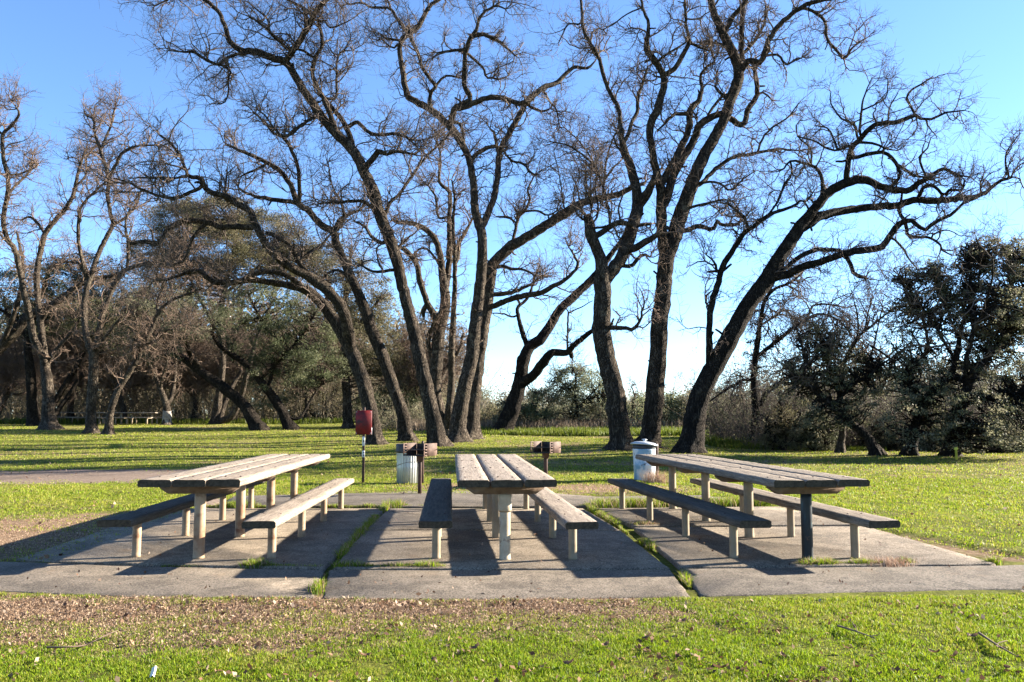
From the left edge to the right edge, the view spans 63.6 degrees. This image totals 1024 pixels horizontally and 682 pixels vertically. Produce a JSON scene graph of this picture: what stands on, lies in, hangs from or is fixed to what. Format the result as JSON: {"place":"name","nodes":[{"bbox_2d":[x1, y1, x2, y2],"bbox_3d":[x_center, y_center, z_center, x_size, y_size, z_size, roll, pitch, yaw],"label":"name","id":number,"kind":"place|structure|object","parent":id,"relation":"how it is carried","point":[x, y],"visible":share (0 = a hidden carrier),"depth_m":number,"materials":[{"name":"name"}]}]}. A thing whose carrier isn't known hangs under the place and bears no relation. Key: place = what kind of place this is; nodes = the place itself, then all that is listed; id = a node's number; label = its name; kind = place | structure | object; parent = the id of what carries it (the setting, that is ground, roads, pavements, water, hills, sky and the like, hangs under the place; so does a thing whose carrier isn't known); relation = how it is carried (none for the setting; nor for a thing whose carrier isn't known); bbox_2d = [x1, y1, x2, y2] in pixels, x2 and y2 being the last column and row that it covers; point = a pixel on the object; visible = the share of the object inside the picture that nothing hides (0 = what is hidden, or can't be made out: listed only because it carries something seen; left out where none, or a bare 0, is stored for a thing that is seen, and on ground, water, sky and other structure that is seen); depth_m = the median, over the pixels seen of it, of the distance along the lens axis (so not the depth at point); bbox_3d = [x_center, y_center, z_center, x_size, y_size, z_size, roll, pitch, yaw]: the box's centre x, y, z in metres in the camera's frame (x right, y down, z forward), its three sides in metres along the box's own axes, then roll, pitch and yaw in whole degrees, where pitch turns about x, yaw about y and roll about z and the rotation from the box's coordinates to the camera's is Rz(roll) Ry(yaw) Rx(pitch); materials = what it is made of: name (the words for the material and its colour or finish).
{"place":"outdoors","nodes":[
{"label":"outdoors","id":0,"kind":"place"},
{"bbox_2d":[0,479,317,561],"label":"side grass","id":1,"kind":"structure","parent":0,"point":[56,512],"depth_m":11.85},
{"bbox_2d":[161,556,323,568],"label":"joint grass","id":2,"kind":"structure","parent":0,"point":[255,563],"depth_m":7.46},
{"bbox_2d":[0,422,728,439],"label":"grass","id":3,"kind":"structure","parent":0,"point":[239,425],"depth_m":41.46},
{"bbox_2d":[330,557,446,567],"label":"joint grass","id":4,"kind":"structure","parent":0,"point":[426,564],"depth_m":7.43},
{"bbox_2d":[228,491,737,507],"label":"path","id":5,"kind":"structure","parent":0,"point":[459,500],"depth_m":13.21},
{"bbox_2d":[402,443,436,493],"bbox_3d":[-1.634,2.271,14.273,0.620,1.010,0.360,-3,-6,33],"label":"park grill","id":6,"kind":"object","parent":5,"relation":"on","point":[418,449],"visible":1,"depth_m":14.23,"materials":[{"name":"metal"}]},
{"bbox_2d":[379,498,586,508],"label":"joint grass","id":7,"kind":"structure","parent":5,"relation":"on","point":[396,503],"depth_m":12.34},
{"bbox_2d":[585,495,776,507],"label":"joint grass","id":8,"kind":"structure","parent":5,"relation":"on","point":[724,501],"depth_m":12.39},
{"bbox_2d":[0,591,1023,681],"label":"foreground grass","id":9,"kind":"structure","parent":0,"point":[844,604],"depth_m":4.92,"materials":[{"name":"plant"}]},
{"bbox_2d":[46,630,117,647],"bbox_3d":[-2.467,1.758,4.878,0.216,0.038,0.452,-3,-6,31],"label":"fallen stick","id":10,"kind":"object","parent":9,"relation":"on","point":[100,638],"visible":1,"depth_m":4.77,"materials":[{"name":"wood"}]},
{"bbox_2d":[0,414,1023,681],"bbox_3d":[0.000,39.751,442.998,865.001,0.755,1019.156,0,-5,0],"label":"ground","id":11,"kind":"structure","parent":0,"point":[114,474],"depth_m":11.97,"materials":[{"name":"plant"}]},
{"bbox_2d":[0,317,87,424],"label":"bare tree","id":12,"kind":"object","parent":11,"relation":"on","point":[11,365],"visible":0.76,"depth_m":56.99,"materials":[{"name":"brown plant"}]},
{"bbox_2d":[0,60,122,429],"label":"bare tree","id":13,"kind":"object","parent":11,"relation":"on","point":[49,420],"visible":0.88,"depth_m":46.05,"materials":[{"name":"brown plant"}]},
{"bbox_2d":[0,223,142,355],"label":"leaning tree","id":14,"kind":"object","parent":11,"relation":"on","point":[10,335],"visible":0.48,"depth_m":51.56,"materials":[{"name":"brown plant"}]},
{"bbox_2d":[0,234,153,425],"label":"evergreen oak","id":15,"kind":"object","parent":11,"relation":"on","point":[33,414],"visible":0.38,"depth_m":54.95,"materials":[{"name":"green plant"}]},
{"bbox_2d":[0,254,185,422],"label":"bare tree","id":16,"kind":"object","parent":11,"relation":"on","point":[70,399],"visible":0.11,"depth_m":60.55,"materials":[{"name":"brown plant"}]},
{"bbox_2d":[14,251,212,422],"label":"bare tree","id":17,"kind":"object","parent":11,"relation":"on","point":[142,384],"visible":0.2,"depth_m":60.03,"materials":[{"name":"brown plant"}]},
{"bbox_2d":[96,412,136,423],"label":"picnic table","id":18,"kind":"object","parent":11,"relation":"on","point":[100,418],"visible":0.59,"depth_m":57.30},
{"bbox_2d":[23,67,216,433],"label":"bare tree","id":19,"kind":"object","parent":11,"relation":"on","point":[93,350],"visible":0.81,"depth_m":42.40,"materials":[{"name":"brown plant"}]},
{"bbox_2d":[115,412,161,423],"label":"picnic table","id":20,"kind":"object","parent":11,"relation":"on","point":[121,417],"visible":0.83,"depth_m":56.95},
{"bbox_2d":[91,235,224,434],"bbox_3d":[-16.609,-0.392,40.123,7.266,10.479,5.349,0,-5,0],"label":"bare tree","id":21,"kind":"object","parent":11,"relation":"on","point":[108,428],"visible":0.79,"depth_m":39.96,"materials":[{"name":"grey plant"}]},
{"bbox_2d":[0,562,322,597],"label":"walkway","id":22,"kind":"structure","parent":11,"relation":"on","point":[153,582],"depth_m":6.79,"materials":[{"name":"concrete"}]},
{"bbox_2d":[129,315,198,424],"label":"bare tree","id":23,"kind":"object","parent":11,"relation":"on","point":[167,414],"visible":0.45,"depth_m":56.27,"materials":[{"name":"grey plant"}]},
{"bbox_2d":[0,416,354,423],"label":"tall green grass","id":24,"kind":"structure","parent":11,"relation":"on","point":[310,420],"depth_m":59.79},
{"bbox_2d":[88,275,269,430],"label":"evergreen oak","id":25,"kind":"object","parent":11,"relation":"on","point":[254,421],"visible":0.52,"depth_m":44.17,"materials":[{"name":"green plant"}]},
{"bbox_2d":[85,279,283,420],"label":"bare tree","id":26,"kind":"object","parent":11,"relation":"on","point":[184,377],"visible":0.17,"depth_m":62.32,"materials":[{"name":"brown plant"}]},
{"bbox_2d":[15,508,382,572],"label":"concrete slab","id":27,"kind":"structure","parent":11,"relation":"on","point":[225,547],"depth_m":8.72,"materials":[{"name":"concrete"}]},
{"bbox_2d":[97,482,263,556],"bbox_3d":[-3.689,2.082,9.826,0.306,0.541,4.863,0,-5,-3],"label":"bench","id":28,"kind":"object","parent":27,"relation":"on","point":[136,519],"visible":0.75,"depth_m":8.34,"materials":[{"name":"wood"}]},
{"bbox_2d":[137,454,329,558],"bbox_3d":[-3.067,1.915,9.920,0.922,0.891,4.824,0,-5,-3],"label":"picnic table","id":29,"kind":"object","parent":27,"relation":"on","point":[237,476],"visible":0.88,"depth_m":8.43,"materials":[{"name":"wood"}]},
{"bbox_2d":[241,478,353,558],"bbox_3d":[-2.365,2.075,9.739,0.305,0.541,4.870,0,-5,-3],"label":"bench","id":30,"kind":"object","parent":27,"relation":"on","point":[272,519],"visible":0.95,"depth_m":8.76,"materials":[{"name":"wood"}]},
{"bbox_2d":[62,82,388,444],"bbox_3d":[-9.619,-2.042,28.261,10.559,11.934,7.601,0,-5,0],"label":"bare oak","id":31,"kind":"object","parent":11,"relation":"on","point":[340,323],"visible":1,"depth_m":28.42,"materials":[{"name":"brown plant"}]},
{"bbox_2d":[115,193,343,423],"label":"evergreen oak","id":32,"kind":"object","parent":11,"relation":"on","point":[219,404],"visible":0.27,"depth_m":58.85,"materials":[{"name":"green plant"}]},
{"bbox_2d":[0,256,484,419],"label":"distant woods","id":33,"kind":"object","parent":11,"relation":"on","point":[399,312],"depth_m":81.68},
{"bbox_2d":[153,274,336,419],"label":"bare tree","id":34,"kind":"object","parent":11,"relation":"on","point":[249,310],"visible":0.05,"depth_m":68.30,"materials":[{"name":"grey plant"}]},
{"bbox_2d":[0,309,513,421],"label":"undergrowth","id":35,"kind":"object","parent":11,"relation":"on","point":[262,414],"depth_m":64.99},
{"bbox_2d":[190,277,351,429],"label":"evergreen oak","id":36,"kind":"object","parent":11,"relation":"on","point":[268,328],"visible":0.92,"depth_m":45.18,"materials":[{"name":"green plant"}]},
{"bbox_2d":[99,0,480,446],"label":"bare oak","id":37,"kind":"object","parent":11,"relation":"on","point":[435,431],"visible":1,"depth_m":28.74,"materials":[{"name":"brown plant"}]},
{"bbox_2d":[206,499,377,507],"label":"joint grass","id":38,"kind":"structure","parent":11,"relation":"on","point":[229,504],"depth_m":12.30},
{"bbox_2d":[232,290,383,421],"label":"bare tree","id":39,"kind":"object","parent":11,"relation":"on","point":[306,415],"visible":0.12,"depth_m":63.38,"materials":[{"name":"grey plant"}]},
{"bbox_2d":[203,62,419,440],"bbox_3d":[-8.019,-3.495,32.342,8.936,15.426,5.102,0,-5,0],"label":"bare oak","id":40,"kind":"object","parent":11,"relation":"on","point":[405,430],"visible":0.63,"depth_m":32.62,"materials":[{"name":"brown plant"}]},
{"bbox_2d":[288,315,369,418],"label":"evergreen oak","id":41,"kind":"object","parent":11,"relation":"on","point":[336,387],"visible":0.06,"depth_m":65.63,"materials":[{"name":"green plant"}]},
{"bbox_2d":[308,501,391,595],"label":"joint grass","id":42,"kind":"structure","parent":11,"relation":"on","point":[318,587],"depth_m":8.46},
{"bbox_2d":[296,232,418,427],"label":"evergreen oak","id":43,"kind":"object","parent":11,"relation":"on","point":[359,328],"visible":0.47,"depth_m":49.25,"materials":[{"name":"green plant"}]},
{"bbox_2d":[356,407,371,482],"bbox_3d":[-2.940,2.107,16.366,0.317,1.580,0.098,1,-5,-6],"label":"sign post","id":44,"kind":"object","parent":11,"relation":"on","point":[363,422],"visible":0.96,"depth_m":16.36,"materials":[{"name":"metal"}]},
{"bbox_2d":[352,383,388,425],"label":"bush","id":45,"kind":"object","parent":11,"relation":"on","point":[357,401],"visible":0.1,"depth_m":52.21,"materials":[{"name":"green plant"}]},
{"bbox_2d":[0,593,785,647],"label":"dry straw","id":46,"kind":"object","parent":11,"relation":"on","point":[264,610],"visible":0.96,"depth_m":5.62,"materials":[{"name":"beige plant"}]},
{"bbox_2d":[368,360,423,426],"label":"bush","id":47,"kind":"object","parent":11,"relation":"on","point":[410,400],"visible":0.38,"depth_m":49.69,"materials":[{"name":"green plant"}]},
{"bbox_2d":[396,443,417,483],"bbox_3d":[-2.060,2.416,16.294,0.482,0.775,0.477,0,-5,0],"label":"trash bin","id":48,"kind":"object","parent":11,"relation":"on","point":[407,469],"visible":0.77,"depth_m":16.11,"materials":[{"name":"metal"}]},
{"bbox_2d":[353,291,502,409],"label":"bare tree","id":49,"kind":"object","parent":11,"relation":"on","point":[402,342],"visible":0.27,"depth_m":50.19,"materials":[{"name":"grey plant"}]},
{"bbox_2d":[368,105,493,435],"bbox_3d":[-3.607,-3.400,37.724,6.016,16.014,5.611,0,-5,0],"label":"bare oak","id":50,"kind":"object","parent":11,"relation":"on","point":[439,325],"visible":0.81,"depth_m":37.22,"materials":[{"name":"brown plant"}]},
{"bbox_2d":[324,0,611,442],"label":"bare oak","id":51,"kind":"object","parent":11,"relation":"on","point":[458,432],"visible":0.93,"depth_m":32.85,"materials":[{"name":"brown plant"}]},
{"bbox_2d":[480,401,497,424],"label":"bush","id":52,"kind":"object","parent":11,"relation":"on","point":[483,414],"visible":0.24,"depth_m":45.19,"materials":[{"name":"green plant"}]},
{"bbox_2d":[369,508,618,530],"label":"concrete slab","id":53,"kind":"structure","parent":11,"relation":"on","point":[464,518],"depth_m":10.58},
{"bbox_2d":[333,530,669,569],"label":"concrete slab","id":54,"kind":"structure","parent":11,"relation":"on","point":[596,550],"depth_m":8.21,"materials":[{"name":"concrete"}]},
{"bbox_2d":[419,478,451,558],"bbox_3d":[-0.862,2.075,9.745,0.307,0.541,4.862,0,-5,-4],"label":"bench","id":55,"kind":"object","parent":54,"relation":"on","point":[436,515],"visible":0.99,"depth_m":8.14,"materials":[{"name":"wood"}]},
{"bbox_2d":[455,454,556,559],"bbox_3d":[-0.218,1.909,9.859,0.912,0.891,4.829,0,-5,-4],"label":"picnic table","id":56,"kind":"object","parent":54,"relation":"on","point":[498,481],"visible":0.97,"depth_m":7.89,"materials":[{"name":"wood"}]},
{"bbox_2d":[523,487,598,559],"bbox_3d":[0.401,2.071,9.692,0.307,0.541,4.863,0,-5,-5],"label":"bench","id":57,"kind":"object","parent":54,"relation":"on","point":[572,519],"visible":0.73,"depth_m":8.15,"materials":[{"name":"wood"}]},
{"bbox_2d":[323,570,689,599],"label":"walkway","id":58,"kind":"structure","parent":11,"relation":"on","point":[564,584],"depth_m":6.63,"materials":[{"name":"concrete"}]},
{"bbox_2d":[486,398,526,425],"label":"bush","id":59,"kind":"object","parent":11,"relation":"on","point":[502,403],"visible":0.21,"depth_m":43.77,"materials":[{"name":"green plant"}]},
{"bbox_2d":[0,589,1021,681],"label":"leaf litter","id":60,"kind":"object","parent":11,"relation":"on","point":[524,671],"visible":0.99,"depth_m":4.94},
{"bbox_2d":[978,632,1019,656],"bbox_3d":[2.864,1.766,4.819,0.097,0.020,0.500,-1,-5,9],"label":"fallen stick","id":61,"kind":"object","parent":60,"relation":"on","point":[985,637],"visible":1,"depth_m":4.84,"materials":[{"name":"wood"}]},
{"bbox_2d":[0,443,1022,559],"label":"leaf litter","id":62,"kind":"object","parent":11,"relation":"on","point":[46,555],"visible":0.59,"depth_m":17.23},
{"bbox_2d":[0,472,1023,509],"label":"grass","id":63,"kind":"structure","parent":11,"relation":"on","point":[457,488],"depth_m":14.42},
{"bbox_2d":[27,508,1023,594],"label":"concrete pavement","id":64,"kind":"structure","parent":11,"relation":"on","point":[118,568],"depth_m":7.13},
{"bbox_2d":[517,368,559,427],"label":"bush","id":65,"kind":"object","parent":11,"relation":"on","point":[527,412],"visible":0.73,"depth_m":43.35,"materials":[{"name":"green plant"}]},
{"bbox_2d":[529,441,560,473],"bbox_3d":[0.600,2.430,15.819,0.620,1.010,0.360,-4,-6,38],"label":"park grill","id":66,"kind":"object","parent":11,"relation":"on","point":[545,449],"visible":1,"depth_m":15.78,"materials":[{"name":"metal"}]},
{"bbox_2d":[490,215,628,430],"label":"bare oak","id":67,"kind":"object","parent":11,"relation":"on","point":[510,412],"visible":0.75,"depth_m":41.53,"materials":[{"name":"brown plant"}]},
{"bbox_2d":[460,69,661,439],"bbox_3d":[2.265,-3.465,34.591,8.606,15.713,6.727,-3,-6,28],"label":"bare oak","id":68,"kind":"object","parent":11,"relation":"on","point":[497,258],"visible":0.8,"depth_m":34.43,"materials":[{"name":"brown plant"}]},
{"bbox_2d":[354,386,788,430],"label":"undergrowth","id":69,"kind":"object","parent":11,"relation":"on","point":[389,413],"depth_m":45.06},
{"bbox_2d":[537,340,641,426],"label":"bush","id":70,"kind":"object","parent":11,"relation":"on","point":[572,389],"visible":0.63,"depth_m":44.02,"materials":[{"name":"green plant"}]},
{"bbox_2d":[503,0,693,450],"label":"bare oak","id":71,"kind":"object","parent":11,"relation":"on","point":[620,435],"visible":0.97,"depth_m":26.82,"materials":[{"name":"brown plant"}]},
{"bbox_2d":[627,391,644,422],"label":"bush","id":72,"kind":"object","parent":11,"relation":"on","point":[641,404],"visible":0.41,"depth_m":44.15,"materials":[{"name":"green plant"}]},
{"bbox_2d":[630,439,657,480],"bbox_3d":[2.692,2.408,16.797,0.558,0.838,0.559,0,-5,0],"label":"trash bin","id":73,"kind":"object","parent":11,"relation":"on","point":[644,446],"visible":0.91,"depth_m":16.61,"materials":[{"name":"metal"}]},
{"bbox_2d":[639,470,668,483],"bbox_3d":[2.765,2.642,16.178,0.887,0.296,1.172,-3,-6,29],"label":"dry tuft","id":74,"kind":"object","parent":11,"relation":"on","point":[659,478],"visible":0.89,"depth_m":16.22,"materials":[{"name":"beige plant"}]},
{"bbox_2d":[661,361,691,426],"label":"bush","id":75,"kind":"object","parent":11,"relation":"on","point":[670,401],"visible":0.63,"depth_m":42.65,"materials":[{"name":"green plant"}]},
{"bbox_2d":[665,368,708,425],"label":"bush","id":76,"kind":"object","parent":11,"relation":"on","point":[683,400],"visible":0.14,"depth_m":42.51,"materials":[{"name":"green plant"}]},
{"bbox_2d":[705,389,737,437],"bbox_3d":[8.741,3.243,35.045,2.235,2.426,1.938,0,-5,0],"label":"bush","id":77,"kind":"object","parent":11,"relation":"on","point":[710,412],"visible":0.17,"depth_m":34.77,"materials":[{"name":"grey plant"}]},
{"bbox_2d":[599,506,849,528],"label":"concrete slab","id":78,"kind":"structure","parent":11,"relation":"on","point":[776,516],"depth_m":10.89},
{"bbox_2d":[566,0,903,448],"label":"bare oak","id":79,"kind":"object","parent":11,"relation":"on","point":[650,431],"visible":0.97,"depth_m":28.50,"materials":[{"name":"brown plant"}]},
{"bbox_2d":[480,369,1017,417],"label":"distant treeline","id":80,"kind":"object","parent":11,"relation":"on","point":[501,394],"depth_m":130.20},
{"bbox_2d":[753,399,801,450],"bbox_3d":[8.927,2.935,27.425,1.876,2.127,1.631,-1,-5,14],"label":"bush","id":81,"kind":"object","parent":11,"relation":"on","point":[782,427],"visible":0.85,"depth_m":27.20,"materials":[{"name":"green plant"}]},
{"bbox_2d":[705,435,886,450],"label":"tall green grass","id":82,"kind":"structure","parent":11,"relation":"on","point":[716,442],"depth_m":28.22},
{"bbox_2d":[706,214,894,441],"bbox_3d":[10.296,-0.365,29.911,6.969,8.861,4.888,-4,-6,36],"label":"weeping tree","id":83,"kind":"object","parent":11,"relation":"on","point":[757,355],"visible":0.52,"depth_m":29.81,"materials":[{"name":"brown plant"}]},
{"bbox_2d":[782,404,845,451],"bbox_3d":[9.735,3.019,26.709,1.910,1.981,1.839,-2,-6,26],"label":"bush","id":84,"kind":"object","parent":11,"relation":"on","point":[817,442],"visible":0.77,"depth_m":26.53,"materials":[{"name":"green plant"}]},
{"bbox_2d":[634,526,995,570],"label":"concrete slab","id":85,"kind":"structure","parent":11,"relation":"on","point":[678,551],"depth_m":8.39,"materials":[{"name":"concrete"}]},
{"bbox_2d":[608,478,771,557],"bbox_3d":[1.867,2.076,9.760,0.307,0.542,4.864,1,-5,-7],"label":"bench","id":86,"kind":"object","parent":85,"relation":"on","point":[734,519],"visible":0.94,"depth_m":8.85,"materials":[{"name":"wood"}]},
{"bbox_2d":[635,454,869,559],"bbox_3d":[2.554,1.911,9.875,0.919,0.891,4.810,1,-5,-7],"label":"picnic table","id":87,"kind":"object","parent":85,"relation":"on","point":[805,484],"visible":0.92,"depth_m":8.52,"materials":[{"name":"wood"}]},
{"bbox_2d":[690,478,899,558],"bbox_3d":[3.043,2.075,9.744,0.308,0.541,4.864,1,-5,-7],"label":"bench","id":88,"kind":"object","parent":85,"relation":"on","point":[855,520],"visible":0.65,"depth_m":8.40,"materials":[{"name":"wood"}]},
{"bbox_2d":[862,552,920,566],"bbox_3d":[3.436,2.023,7.610,0.656,0.125,0.550,4,-6,-37],"label":"dry tuft","id":89,"kind":"object","parent":85,"relation":"on","point":[892,562],"visible":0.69,"depth_m":7.51,"materials":[{"name":"beige plant"}]},
{"bbox_2d":[792,554,1005,565],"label":"joint grass","id":90,"kind":"structure","parent":85,"relation":"on","point":[856,561],"depth_m":7.58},
{"bbox_2d":[632,477,1023,594],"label":"side grass","id":91,"kind":"structure","parent":11,"relation":"on","point":[954,518],"depth_m":11.89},
{"bbox_2d":[724,269,954,455],"bbox_3d":[9.820,0.743,24.468,6.472,5.864,3.816,2,-5,-19],"label":"evergreen tree","id":92,"kind":"object","parent":11,"relation":"on","point":[824,345],"visible":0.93,"depth_m":24.08,"materials":[{"name":"green plant"}]},
{"bbox_2d":[660,39,1023,453],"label":"bare oak","id":93,"kind":"object","parent":11,"relation":"on","point":[691,440],"visible":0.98,"depth_m":25.54,"materials":[{"name":"brown plant"}]},
{"bbox_2d":[663,340,1023,451],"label":"undergrowth","id":94,"kind":"object","parent":11,"relation":"on","point":[747,428],"depth_m":29.47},
{"bbox_2d":[682,565,1023,596],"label":"walkway","id":95,"kind":"structure","parent":11,"relation":"on","point":[714,582],"depth_m":6.83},
{"bbox_2d":[683,340,1023,415],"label":"woods","id":96,"kind":"object","parent":11,"relation":"on","point":[876,381],"depth_m":57.95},
{"bbox_2d":[806,247,945,452],"bbox_3d":[11.015,0.338,25.226,4.388,6.771,4.036,0,-5,0],"label":"bare tree","id":97,"kind":"object","parent":11,"relation":"on","point":[840,446],"visible":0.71,"depth_m":25.09,"materials":[{"name":"grey plant"}]},
{"bbox_2d":[855,418,902,451],"bbox_3d":[12.419,3.413,27.862,2.026,1.721,1.608,5,-7,-44],"label":"bush","id":98,"kind":"object","parent":11,"relation":"on","point":[879,440],"visible":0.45,"depth_m":27.71,"materials":[{"name":"green plant"}]},
{"bbox_2d":[898,418,961,452],"bbox_3d":[13.931,3.304,27.300,2.449,1.726,1.550,0,-5,0],"label":"bush","id":99,"kind":"object","parent":11,"relation":"on","point":[931,444],"visible":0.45,"depth_m":27.07,"materials":[{"name":"green plant"}]},
{"bbox_2d":[850,214,1023,455],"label":"evergreen tree","id":100,"kind":"object","parent":11,"relation":"on","point":[920,402],"visible":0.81,"depth_m":23.81,"materials":[{"name":"green plant"}]},
{"bbox_2d":[900,198,1023,456],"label":"evergreen tree","id":101,"kind":"object","parent":11,"relation":"on","point":[1002,312],"visible":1,"depth_m":23.36,"materials":[{"name":"green plant"}]},
{"bbox_2d":[966,416,1023,452],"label":"bush","id":102,"kind":"object","parent":11,"relation":"on","point":[1013,445],"visible":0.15,"depth_m":26.54,"materials":[{"name":"green plant"}]},
{"bbox_2d":[0,435,1023,484],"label":"grass","id":103,"kind":"structure","parent":0,"point":[358,460],"depth_m":24.10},
{"bbox_2d":[0,0,1023,411],"label":"sky","id":104,"kind":"structure","parent":0,"point":[58,42],"materials":[{"name":"blue"}]},
{"bbox_2d":[395,415,741,430],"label":"dead grass","id":105,"kind":"structure","parent":0,"point":[418,426],"depth_m":42.71,"materials":[{"name":"beige plant"}]},
{"bbox_2d":[481,425,708,435],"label":"tall green grass","id":106,"kind":"structure","parent":0,"point":[583,431],"depth_m":38.32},
{"bbox_2d":[584,502,702,589],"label":"joint grass","id":107,"kind":"structure","parent":0,"point":[685,579],"depth_m":8.89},
{"bbox_2d":[628,519,676,527],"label":"joint grass","id":108,"kind":"structure","parent":0,"point":[641,522],"depth_m":10.23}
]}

